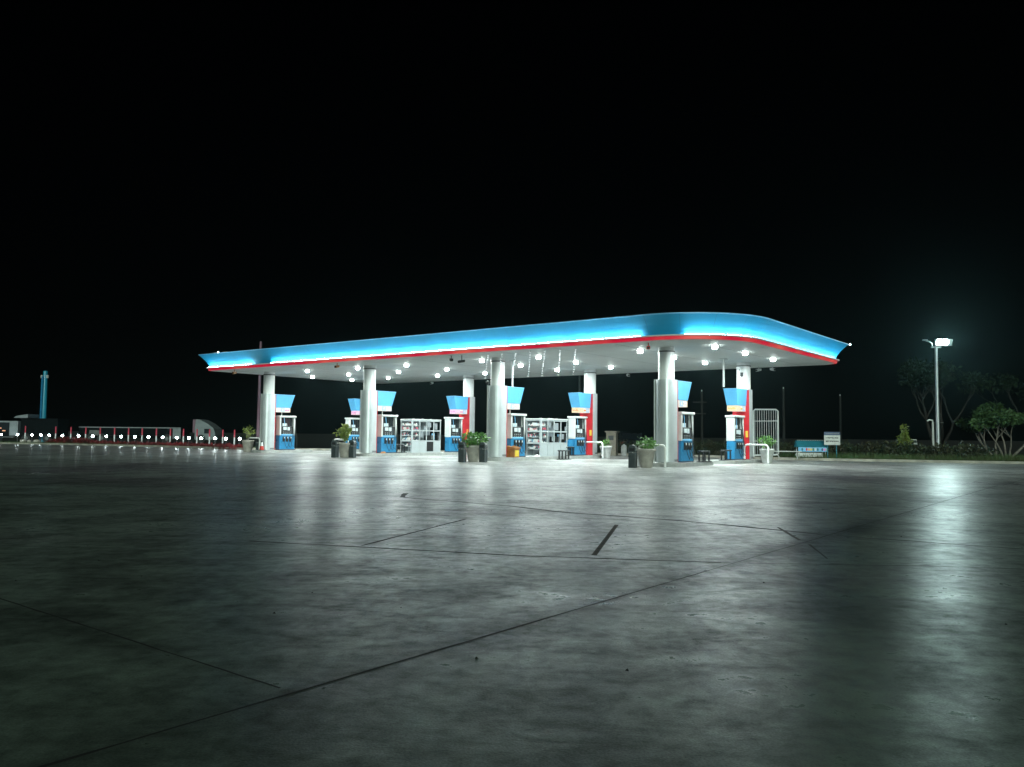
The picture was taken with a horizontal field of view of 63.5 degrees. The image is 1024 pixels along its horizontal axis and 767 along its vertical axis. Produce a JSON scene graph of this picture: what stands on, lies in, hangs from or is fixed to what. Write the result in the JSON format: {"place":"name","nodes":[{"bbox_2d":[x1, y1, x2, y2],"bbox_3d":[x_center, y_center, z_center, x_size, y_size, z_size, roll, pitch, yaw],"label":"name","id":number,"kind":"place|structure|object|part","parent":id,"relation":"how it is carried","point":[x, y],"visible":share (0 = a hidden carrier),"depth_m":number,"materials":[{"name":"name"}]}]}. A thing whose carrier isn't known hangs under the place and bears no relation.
{"place":"outdoors","nodes":[
{"label":"outdoors","id":0,"kind":"place"},
{"bbox_2d":[15,495,1006,670],"bbox_3d":[1.291,1.838,10.260,13.758,0.012,14.349,-2,-4,37],"label":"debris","id":1,"kind":"object","parent":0,"point":[476,657],"visible":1,"depth_m":5.66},
{"bbox_2d":[0,0,1023,440],"label":"sky","id":2,"kind":"structure","parent":0,"point":[181,180],"materials":[{"name":"black"}]},
{"bbox_2d":[1,431,1023,455],"bbox_3d":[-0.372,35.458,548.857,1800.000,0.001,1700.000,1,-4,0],"label":"ground","id":3,"kind":"structure","parent":0,"point":[323,441],"depth_m":172.00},
{"bbox_2d":[0,414,68,440],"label":"lorry","id":4,"kind":"object","parent":3,"relation":"on","point":[35,425],"visible":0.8,"depth_m":79.95,"materials":[{"name":"grey metal"}]},
{"bbox_2d":[0,423,8,429],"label":"window","id":5,"kind":"structure","parent":4,"relation":"in","point":[5,426],"depth_m":79.83,"materials":[{"name":"black glass"}]},
{"bbox_2d":[39,371,48,441],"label":"sign totem","id":6,"kind":"object","parent":3,"relation":"on","point":[43,398],"visible":0.69,"depth_m":81.84,"materials":[{"name":"blue metal"}]},
{"bbox_2d":[0,440,275,447],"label":"weeds","id":7,"kind":"object","parent":3,"relation":"on","point":[74,443],"visible":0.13,"depth_m":70.00,"materials":[{"name":"plant"}]},
{"bbox_2d":[46,436,242,449],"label":"red groundcover","id":8,"kind":"object","parent":3,"relation":"on","point":[78,440],"visible":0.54,"depth_m":65.04,"materials":[{"name":"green plant"}]},
{"bbox_2d":[79,419,221,442],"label":"container lorry","id":9,"kind":"object","parent":3,"relation":"on","point":[203,427],"visible":0.81,"depth_m":84.83,"materials":[{"name":"metal"}]},
{"bbox_2d":[256,341,261,437],"bbox_3d":[-18.360,0.818,60.054,0.500,7.840,0.500,1,-4,0],"label":"flag pole","id":10,"kind":"object","parent":3,"relation":"on","point":[258,406],"visible":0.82,"depth_m":59.92,"materials":[{"name":"metal"}]},
{"bbox_2d":[0,444,1023,766],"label":"forecourt","id":11,"kind":"structure","parent":3,"relation":"on","point":[888,648],"depth_m":5.56,"materials":[{"name":"concrete"}]},
{"bbox_2d":[59,498,107,498],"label":"paint marks","id":12,"kind":"object","parent":11,"relation":"on","point":[83,498],"visible":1,"depth_m":14.48},
{"bbox_2d":[0,598,280,687],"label":"cross slab joint","id":13,"kind":"object","parent":11,"relation":"on","point":[147,645],"visible":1,"depth_m":4.59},
{"bbox_2d":[242,425,254,451],"bbox_3d":[-15.816,3.287,49.589,0.771,1.662,0.946,1,-4,0],"label":"potted plant","id":14,"kind":"object","parent":11,"relation":"on","point":[247,445],"visible":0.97,"depth_m":49.28,"materials":[{"name":"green plant"}]},
{"bbox_2d":[249,437,259,447],"bbox_3d":[-15.393,3.652,49.264,1.279,0.902,0.159,-2,-4,37],"label":"hoop barrier","id":15,"kind":"object","parent":11,"relation":"on","point":[255,438],"visible":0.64,"depth_m":49.09,"materials":[{"name":"metal"}]},
{"bbox_2d":[255,439,258,449],"bbox_3d":[-15.179,3.693,49.606,0.302,0.868,0.300,-1,-4,23],"label":"litter bin","id":16,"kind":"object","parent":11,"relation":"on","point":[257,444],"visible":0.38,"depth_m":49.48,"materials":[{"name":"metal"}]},
{"bbox_2d":[251,449,312,452],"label":"pump island","id":17,"kind":"structure","parent":11,"relation":"on","point":[278,451],"depth_m":49.01,"materials":[{"name":"concrete"}]},
{"bbox_2d":[260,372,275,449],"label":"canopy pillar","id":18,"kind":"structure","parent":17,"relation":"on","point":[267,416],"depth_m":48.93,"materials":[{"name":"silver metal"}]},
{"bbox_2d":[276,394,294,415],"bbox_3d":[-13.931,1.348,50.019,0.670,1.325,1.435,-2,-4,37],"label":"pump sign","id":19,"kind":"object","parent":18,"relation":"attached to","point":[284,403],"visible":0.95,"depth_m":49.81,"materials":[{"name":"blue plastic"}]},
{"bbox_2d":[275,416,296,449],"bbox_3d":[-13.637,2.987,50.011,0.712,2.060,1.405,-2,-4,37],"label":"fuel pump","id":20,"kind":"object","parent":17,"relation":"on","point":[285,432],"visible":1,"depth_m":49.74,"materials":[{"name":"metal"}]},
{"bbox_2d":[331,440,338,457],"bbox_3d":[-8.693,3.200,40.623,0.302,0.868,0.300,-1,-4,20],"label":"litter bin","id":21,"kind":"object","parent":11,"relation":"on","point":[335,449],"visible":1,"depth_m":40.50,"materials":[{"name":"metal"}]},
{"bbox_2d":[332,424,351,457],"bbox_3d":[-8.260,2.811,40.920,1.202,1.691,0.835,-2,-5,39],"label":"potted plant","id":22,"kind":"object","parent":11,"relation":"on","point":[345,430],"visible":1,"depth_m":40.75,"materials":[{"name":"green plant"}]},
{"bbox_2d":[349,440,356,457],"bbox_3d":[-7.883,3.225,40.873,0.302,0.868,0.300,-1,-4,19],"label":"litter bin","id":23,"kind":"object","parent":11,"relation":"on","point":[352,448],"visible":1,"depth_m":40.75,"materials":[{"name":"metal"}]},
{"bbox_2d":[356,452,466,456],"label":"pump island","id":24,"kind":"structure","parent":11,"relation":"on","point":[402,454],"depth_m":44.94,"materials":[{"name":"concrete"}]},
{"bbox_2d":[359,365,377,452],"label":"canopy pillar","id":25,"kind":"structure","parent":24,"relation":"on","point":[368,417],"depth_m":43.64,"materials":[{"name":"silver metal"}]},
{"bbox_2d":[378,391,395,414],"bbox_3d":[-7.015,1.091,44.731,0.670,1.325,1.435,-2,-4,37],"label":"pump sign","id":26,"kind":"object","parent":25,"relation":"attached to","point":[385,400],"visible":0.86,"depth_m":44.54,"materials":[{"name":"blue plastic"}]},
{"bbox_2d":[377,415,397,452],"bbox_3d":[-6.720,2.729,44.724,0.712,2.060,1.405,-2,-4,37],"label":"fuel pump","id":27,"kind":"object","parent":24,"relation":"on","point":[387,434],"visible":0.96,"depth_m":44.47,"materials":[{"name":"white metal"}]},
{"bbox_2d":[396,444,406,452],"bbox_3d":[-6.206,3.578,45.503,0.280,0.475,0.920,-2,-4,37],"label":"service stand","id":28,"kind":"object","parent":24,"relation":"on","point":[402,449],"visible":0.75,"depth_m":45.66,"materials":[{"name":"black plastic"}]},
{"bbox_2d":[400,418,440,452],"bbox_3d":[-5.189,2.958,47.077,0.940,1.930,2.400,-2,-4,37],"label":"glass booth","id":29,"kind":"object","parent":24,"relation":"on","point":[416,436],"visible":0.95,"depth_m":46.73,"materials":[{"name":"metal"}]},
{"bbox_2d":[444,417,463,451],"bbox_3d":[-3.408,3.034,49.041,0.712,2.060,1.405,-2,-4,37],"label":"fuel pump","id":30,"kind":"object","parent":24,"relation":"on","point":[453,431],"visible":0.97,"depth_m":48.66,"materials":[{"name":"white metal"}]},
{"bbox_2d":[459,375,474,448],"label":"canopy pillar","id":31,"kind":"structure","parent":24,"relation":"on","point":[468,421],"depth_m":50.13,"materials":[{"name":"silver metal"}]},
{"bbox_2d":[446,396,467,413],"bbox_3d":[-3.291,1.298,49.591,0.670,1.055,1.295,-2,-4,37],"label":"pump sign","id":32,"kind":"object","parent":31,"relation":"attached to","point":[457,404],"visible":1,"depth_m":49.31,"materials":[{"name":"blue plastic"}]},
{"bbox_2d":[361,519,464,545],"bbox_3d":[-1.118,1.817,10.229,0.048,0.001,3.078,-1,-4,18],"label":"short crack","id":33,"kind":"object","parent":11,"relation":"on","point":[412,532],"visible":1,"depth_m":9.89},
{"bbox_2d":[458,442,466,461],"bbox_3d":[-2.150,2.970,35.833,0.302,0.868,0.300,-1,-4,20],"label":"litter bin","id":34,"kind":"object","parent":11,"relation":"on","point":[462,450],"visible":0.97,"depth_m":35.70,"materials":[{"name":"metal"}]},
{"bbox_2d":[461,431,490,461],"bbox_3d":[-1.730,2.760,36.392,1.276,1.365,1.348,4,-5,-40],"label":"potted plant","id":35,"kind":"object","parent":11,"relation":"on","point":[472,448],"visible":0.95,"depth_m":36.20,"materials":[{"name":"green plant"}]},
{"bbox_2d":[2,451,959,507],"bbox_3d":[-12.212,2.759,27.194,46.100,0.001,24.000,-2,-4,37],"label":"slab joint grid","id":36,"kind":"object","parent":11,"relation":"on","point":[486,483],"visible":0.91,"depth_m":21.27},
{"bbox_2d":[479,442,487,461],"bbox_3d":[-1.251,2.995,36.082,0.302,0.868,0.300,-1,-4,23],"label":"litter bin","id":37,"kind":"object","parent":11,"relation":"on","point":[483,447],"visible":0.97,"depth_m":35.96,"materials":[{"name":"metal"}]},
{"bbox_2d":[0,442,1023,463],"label":"kerb","id":38,"kind":"structure","parent":11,"relation":"on","point":[899,460],"depth_m":44.42,"materials":[{"name":"concrete"}]},
{"bbox_2d":[38,479,1023,766],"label":"long slab joint","id":39,"kind":"object","parent":11,"relation":"on","point":[400,661],"visible":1,"depth_m":4.14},
{"bbox_2d":[487,455,601,460],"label":"pump island","id":40,"kind":"structure","parent":11,"relation":"on","point":[535,458],"depth_m":39.99,"materials":[{"name":"concrete"}]},
{"bbox_2d":[486,357,507,456],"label":"canopy pillar","id":41,"kind":"structure","parent":40,"relation":"on","point":[497,414],"depth_m":38.35,"materials":[{"name":"silver metal"}]},
{"bbox_2d":[507,386,523,412],"bbox_3d":[-0.099,0.834,39.443,0.670,1.325,1.435,-2,-4,37],"label":"pump sign","id":42,"kind":"object","parent":41,"relation":"attached to","point":[514,396],"visible":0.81,"depth_m":39.27,"materials":[{"name":"blue plastic"}]},
{"bbox_2d":[507,445,520,456],"bbox_3d":[0.053,3.161,38.737,0.520,0.596,0.480,-2,-4,37],"label":"wooden box","id":43,"kind":"object","parent":40,"relation":"on","point":[512,451],"visible":0.91,"depth_m":38.58,"materials":[{"name":"orange wood"}]},
{"bbox_2d":[507,413,526,456],"bbox_3d":[0.196,2.472,39.436,0.712,2.060,1.405,-2,-4,37],"label":"fuel pump","id":44,"kind":"object","parent":40,"relation":"on","point":[516,430],"visible":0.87,"depth_m":39.26,"materials":[{"name":"white metal"}]},
{"bbox_2d":[526,418,567,456],"bbox_3d":[1.776,2.705,41.853,0.940,1.930,2.400,-2,-4,37],"label":"glass booth","id":45,"kind":"object","parent":40,"relation":"on","point":[542,440],"visible":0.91,"depth_m":41.36,"materials":[{"name":"metal"}]},
{"bbox_2d":[566,447,575,455],"bbox_3d":[2.936,3.504,42.787,0.280,0.475,0.920,-2,-4,37],"label":"service stand","id":46,"kind":"object","parent":40,"relation":"on","point":[570,451],"visible":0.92,"depth_m":42.90,"materials":[{"name":"black plastic"}]},
{"bbox_2d":[565,440,572,446],"bbox_3d":[2.940,3.095,42.813,0.240,0.340,0.400,-2,-4,37],"label":"oil can","id":47,"kind":"object","parent":46,"relation":"on","point":[569,443],"visible":0.92,"depth_m":42.70,"materials":[{"name":"blue plastic"}]},
{"bbox_2d":[567,416,586,455],"bbox_3d":[3.508,2.776,43.753,0.712,2.060,1.405,-2,-4,37],"label":"fuel pump","id":48,"kind":"object","parent":40,"relation":"on","point":[578,436],"visible":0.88,"depth_m":43.41,"materials":[{"name":"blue metal"}]},
{"bbox_2d":[580,369,597,454],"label":"canopy pillar","id":49,"kind":"structure","parent":40,"relation":"on","point":[590,387],"depth_m":44.74,"materials":[{"name":"silver metal"}]},
{"bbox_2d":[568,392,590,412],"bbox_3d":[3.625,1.041,44.303,0.670,1.055,1.295,-2,-4,37],"label":"pump sign","id":50,"kind":"object","parent":49,"relation":"attached to","point":[580,402],"visible":1,"depth_m":44.01,"materials":[{"name":"blue plastic"}]},
{"bbox_2d":[556,450,569,459],"bbox_3d":[2.599,3.557,41.274,0.280,0.475,0.920,-2,-4,37],"label":"service stand","id":51,"kind":"object","parent":11,"relation":"on","point":[565,455],"visible":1,"depth_m":41.25,"materials":[{"name":"grey plastic"}]},
{"bbox_2d":[587,441,603,458],"bbox_3d":[4.327,3.522,43.865,1.279,0.902,0.159,-2,-4,37],"label":"hoop barrier","id":52,"kind":"object","parent":11,"relation":"on","point":[597,442],"visible":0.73,"depth_m":43.66,"materials":[{"name":"metal"}]},
{"bbox_2d":[597,439,611,458],"bbox_3d":[4.984,3.453,44.091,0.725,1.083,0.669,2,-4,-25],"label":"potted plant","id":53,"kind":"object","parent":11,"relation":"on","point":[606,451],"visible":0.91,"depth_m":43.88,"materials":[{"name":"green plant"}]},
{"bbox_2d":[592,525,617,554],"bbox_3d":[1.114,1.807,9.685,0.055,0.001,2.943,0,-4,12],"label":"floor strip","id":54,"kind":"object","parent":11,"relation":"on","point":[602,543],"visible":1,"depth_m":9.34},
{"bbox_2d":[621,443,626,455],"bbox_3d":[6.957,4.098,51.349,0.360,0.740,0.360,1,-4,0],"label":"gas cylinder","id":55,"kind":"object","parent":11,"relation":"on","point":[623,449],"visible":1,"depth_m":51.20,"materials":[{"name":"grey metal"}]},
{"bbox_2d":[252,541,1012,568],"bbox_3d":[3.431,1.708,7.717,12.906,0.001,0.382,0,-4,11],"label":"diagonal crack","id":56,"kind":"object","parent":11,"relation":"on","point":[583,557],"visible":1,"depth_m":8.12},
{"bbox_2d":[628,445,637,467],"bbox_3d":[4.592,2.764,31.391,0.302,0.868,0.300,-1,-4,25],"label":"litter bin","id":57,"kind":"object","parent":11,"relation":"on","point":[632,455],"visible":1,"depth_m":31.27,"materials":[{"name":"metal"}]},
{"bbox_2d":[635,436,659,467],"bbox_3d":[5.091,2.602,31.650,0.932,1.234,0.808,4,-5,-39],"label":"potted plant","id":58,"kind":"object","parent":11,"relation":"on","point":[646,456],"visible":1,"depth_m":31.43,"materials":[{"name":"green plant"}]},
{"bbox_2d":[637,444,666,467],"bbox_3d":[5.425,2.796,32.028,1.279,0.902,0.159,-2,-4,37],"label":"hoop barrier","id":59,"kind":"object","parent":11,"relation":"on","point":[664,455],"visible":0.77,"depth_m":31.68,"materials":[{"name":"metal"}]},
{"bbox_2d":[652,462,713,466],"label":"pump island","id":60,"kind":"structure","parent":11,"relation":"on","point":[672,464],"depth_m":33.12,"materials":[{"name":"concrete"}]},
{"bbox_2d":[654,347,677,461],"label":"canopy pillar","id":61,"kind":"structure","parent":60,"relation":"on","point":[666,409],"depth_m":33.07,"materials":[{"name":"metal"}]},
{"bbox_2d":[198,312,850,383],"bbox_3d":[-1.027,-1.349,44.660,33.260,1.019,14.852,-2,-4,37],"label":"station canopy","id":62,"kind":"object","parent":61,"relation":"on","point":[599,345],"visible":0.94,"depth_m":37.55,"materials":[{"name":"metal"}]},
{"bbox_2d":[509,360,515,386],"bbox_3d":[0.032,-0.488,39.678,0.360,1.295,0.100,-2,-4,37],"label":"hanging pole","id":63,"kind":"object","parent":62,"relation":"hanging from","point":[512,371],"visible":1,"depth_m":39.66,"materials":[{"name":"white metal"}]},
{"bbox_2d":[720,359,727,386],"bbox_3d":[9.744,-0.488,38.035,0.360,1.295,0.100,-2,-4,37],"label":"hanging pole","id":64,"kind":"object","parent":62,"relation":"hanging from","point":[723,371],"visible":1,"depth_m":38.00,"materials":[{"name":"white metal"}]},
{"bbox_2d":[677,380,691,406],"bbox_3d":[6.818,0.577,34.155,0.670,1.325,1.435,-2,-4,37],"label":"pump sign","id":65,"kind":"object","parent":61,"relation":"attached to","point":[684,387],"visible":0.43,"depth_m":34.00,"materials":[{"name":"blue plastic"}]},
{"bbox_2d":[678,412,695,462],"bbox_3d":[7.112,2.215,34.148,0.712,2.060,1.405,-2,-4,37],"label":"fuel pump","id":66,"kind":"object","parent":60,"relation":"on","point":[685,440],"visible":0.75,"depth_m":33.85,"materials":[{"name":"blue metal"}]},
{"bbox_2d":[696,450,711,461],"bbox_3d":[8.054,3.051,34.663,0.280,0.475,0.920,-2,-4,37],"label":"service stand","id":67,"kind":"object","parent":60,"relation":"on","point":[704,455],"visible":0.98,"depth_m":34.48,"materials":[{"name":"black plastic"}]},
{"bbox_2d":[400,493,1018,548],"bbox_3d":[4.617,1.921,10.933,17.597,0.001,2.148,-2,-4,33],"label":"wavy crack","id":68,"kind":"object","parent":11,"relation":"on","point":[403,495],"visible":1,"depth_m":11.76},
{"bbox_2d":[706,459,761,463],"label":"pump island","id":69,"kind":"structure","parent":11,"relation":"on","point":[716,461],"depth_m":37.35,"materials":[{"name":"concrete"}]},
{"bbox_2d":[719,450,731,460],"bbox_3d":[9.660,3.234,37.332,0.280,0.475,0.920,-2,-4,37],"label":"service stand","id":70,"kind":"object","parent":69,"relation":"on","point":[725,455],"visible":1,"depth_m":37.11,"materials":[{"name":"black plastic"}]},
{"bbox_2d":[725,415,745,459],"bbox_3d":[10.425,2.519,38.465,0.712,2.060,1.405,-2,-4,37],"label":"fuel pump","id":71,"kind":"object","parent":69,"relation":"on","point":[735,434],"visible":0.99,"depth_m":38.05,"materials":[{"name":"white metal"}]},
{"bbox_2d":[733,362,753,458],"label":"canopy pillar","id":72,"kind":"structure","parent":69,"relation":"on","point":[745,379],"depth_m":39.50,"materials":[{"name":"metal"}]},
{"bbox_2d":[723,388,746,411],"bbox_3d":[10.541,0.784,39.015,0.670,1.055,1.295,-2,-4,37],"label":"pump sign","id":73,"kind":"object","parent":72,"relation":"attached to","point":[735,398],"visible":1,"depth_m":38.70,"materials":[{"name":"blue plastic"}]},
{"bbox_2d":[744,444,769,463],"bbox_3d":[11.341,3.254,38.376,1.279,0.902,0.159,-2,-4,37],"label":"hoop barrier","id":74,"kind":"object","parent":11,"relation":"on","point":[758,445],"visible":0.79,"depth_m":38.24,"materials":[{"name":"metal"}]},
{"bbox_2d":[753,409,778,459],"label":"barred gate","id":75,"kind":"structure","parent":11,"relation":"on","point":[757,454],"depth_m":45.52,"materials":[{"name":"white metal"}]},
{"bbox_2d":[756,435,776,462],"bbox_3d":[11.892,3.033,38.689,0.892,1.394,0.863,-1,-4,26],"label":"potted plant","id":76,"kind":"object","parent":11,"relation":"on","point":[768,441],"visible":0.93,"depth_m":38.47,"materials":[{"name":"green plant"}]},
{"bbox_2d":[774,451,801,460],"bbox_3d":[14.585,3.839,43.854,1.450,0.516,0.360,0,-4,5],"label":"long bench","id":77,"kind":"object","parent":11,"relation":"on","point":[788,451],"visible":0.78,"depth_m":43.72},
{"bbox_2d":[777,527,827,558],"bbox_3d":[3.357,1.823,9.589,0.082,0.001,2.861,0,-4,8],"label":"crossing strip","id":78,"kind":"object","parent":11,"relation":"on","point":[788,533],"visible":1,"depth_m":9.79,"materials":[{"name":"black"}]},
{"bbox_2d":[578,375,580,415],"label":"utility pole","id":79,"kind":"object","parent":3,"relation":"on","point":[579,383],"depth_m":66.06,"materials":[{"name":"grey metal"}]},
{"bbox_2d":[618,432,646,450],"bbox_3d":[8.067,4.186,58.282,1.996,1.449,3.730,1,-4,-9],"label":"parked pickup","id":80,"kind":"object","parent":3,"relation":"on","point":[634,437],"visible":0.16,"depth_m":56.90,"materials":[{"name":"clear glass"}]},
{"bbox_3d":[8.279,3.650,56.949,1.560,0.400,0.310,1,-4,-9],"label":"window","id":81,"kind":"part","parent":80,"relation":"part of","materials":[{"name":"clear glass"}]},
{"bbox_2d":[693,390,706,441],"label":"utility pole","id":82,"kind":"object","parent":3,"relation":"on","point":[701,402],"visible":0.81,"depth_m":79.89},
{"bbox_2d":[782,387,784,446],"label":"utility pole","id":83,"kind":"object","parent":3,"relation":"on","point":[783,417],"visible":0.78,"depth_m":75.92,"materials":[{"name":"grey metal"}]},
{"bbox_2d":[597,439,999,459],"bbox_3d":[15.875,4.034,49.805,23.434,1.590,2.931,-1,-4,25],"label":"hedge","id":84,"kind":"object","parent":3,"relation":"on","point":[899,449],"visible":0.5,"depth_m":46.93,"materials":[{"name":"green plant"}]},
{"bbox_2d":[794,440,826,457],"bbox_3d":[16.333,3.630,45.078,1.677,1.090,0.683,0,-4,3],"label":"drinks cart","id":85,"kind":"object","parent":3,"relation":"on","point":[810,446],"visible":0.83,"depth_m":44.81,"materials":[{"name":"teal paint"}]},
{"bbox_2d":[824,432,839,456],"bbox_3d":[17.266,3.384,44.592,0.850,1.540,0.091,0,-4,3],"label":"notice board","id":86,"kind":"object","parent":3,"relation":"on","point":[831,438],"visible":0.94,"depth_m":44.58,"materials":[{"name":"white paint"}]},
{"bbox_2d":[839,394,841,441],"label":"utility pole","id":87,"kind":"object","parent":3,"relation":"on","point":[840,424],"visible":0.78,"depth_m":77.89,"materials":[{"name":"grey metal"}]},
{"bbox_2d":[755,451,1023,460],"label":"grass","id":88,"kind":"structure","parent":3,"relation":"on","point":[948,457],"depth_m":44.07,"materials":[{"name":"green plant"}]},
{"bbox_2d":[896,423,915,454],"bbox_3d":[22.896,3.374,48.091,0.978,2.131,1.076,1,-4,0],"label":"shrub","id":89,"kind":"object","parent":3,"relation":"on","point":[904,437],"visible":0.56,"depth_m":48.12,"materials":[{"name":"green plant"}]},
{"bbox_2d":[927,419,933,454],"bbox_3d":[24.867,3.311,49.105,0.435,2.407,0.135,1,-4,0],"label":"garden lamp","id":90,"kind":"object","parent":3,"relation":"on","point":[932,431],"visible":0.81,"depth_m":49.09,"materials":[{"name":"white metal"}]},
{"bbox_2d":[922,339,952,446],"bbox_3d":[25.797,0.929,50.056,1.790,7.300,0.494,1,-4,0],"label":"street lamp","id":91,"kind":"object","parent":3,"relation":"on","point":[942,342],"visible":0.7,"depth_m":50.05,"materials":[{"name":"metal"}]},
{"bbox_2d":[897,356,992,447],"bbox_3d":[30.604,1.530,60.468,5.656,7.610,7.153,1,-4,-12],"label":"tree","id":92,"kind":"object","parent":3,"relation":"on","point":[925,375],"visible":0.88,"depth_m":59.95,"materials":[{"name":"green plant"}]},
{"bbox_2d":[954,401,1023,455],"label":"frangipani tree","id":93,"kind":"object","parent":3,"relation":"on","point":[988,415],"visible":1,"depth_m":50.46,"materials":[{"name":"green plant"}]},
{"bbox_2d":[955,372,1023,421],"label":"tree","id":94,"kind":"object","parent":3,"relation":"on","point":[1005,384],"visible":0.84,"depth_m":64.27,"materials":[{"name":"green plant"}]},
{"bbox_2d":[605,431,619,455],"bbox_3d":[6.112,3.654,50.474,0.760,1.500,0.760,-1,-4,20],"label":"gate kiosk","id":95,"kind":"object","parent":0,"point":[612,436],"visible":0.88,"depth_m":50.19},
{"bbox_3d":[-10.257,4.420,54.674,1.440,0.150,4.100,-2,-4,37],"label":"pump island","id":96,"kind":"object","parent":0,"visible":0},
{"bbox_2d":[345,418,359,448],"bbox_3d":[-10.324,3.291,54.329,0.712,2.060,1.405,-2,-4,37],"label":"fuel pump","id":97,"kind":"object","parent":96,"relation":"on","point":[351,422],"visible":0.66,"depth_m":54.10,"materials":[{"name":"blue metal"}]},
{"bbox_3d":[-9.583,2.077,55.689,0.838,4.627,0.795,-2,-4,37],"label":"canopy pillar","id":98,"kind":"object","parent":96,"relation":"on","visible":0},
{"bbox_2d":[348,398,359,414],"bbox_3d":[-10.208,1.555,54.879,0.670,1.055,1.295,-2,-4,37],"label":"pump sign","id":99,"kind":"object","parent":98,"relation":"attached to","point":[354,403],"visible":0.6,"depth_m":54.49,"materials":[{"name":"blue plastic"}]}
]}

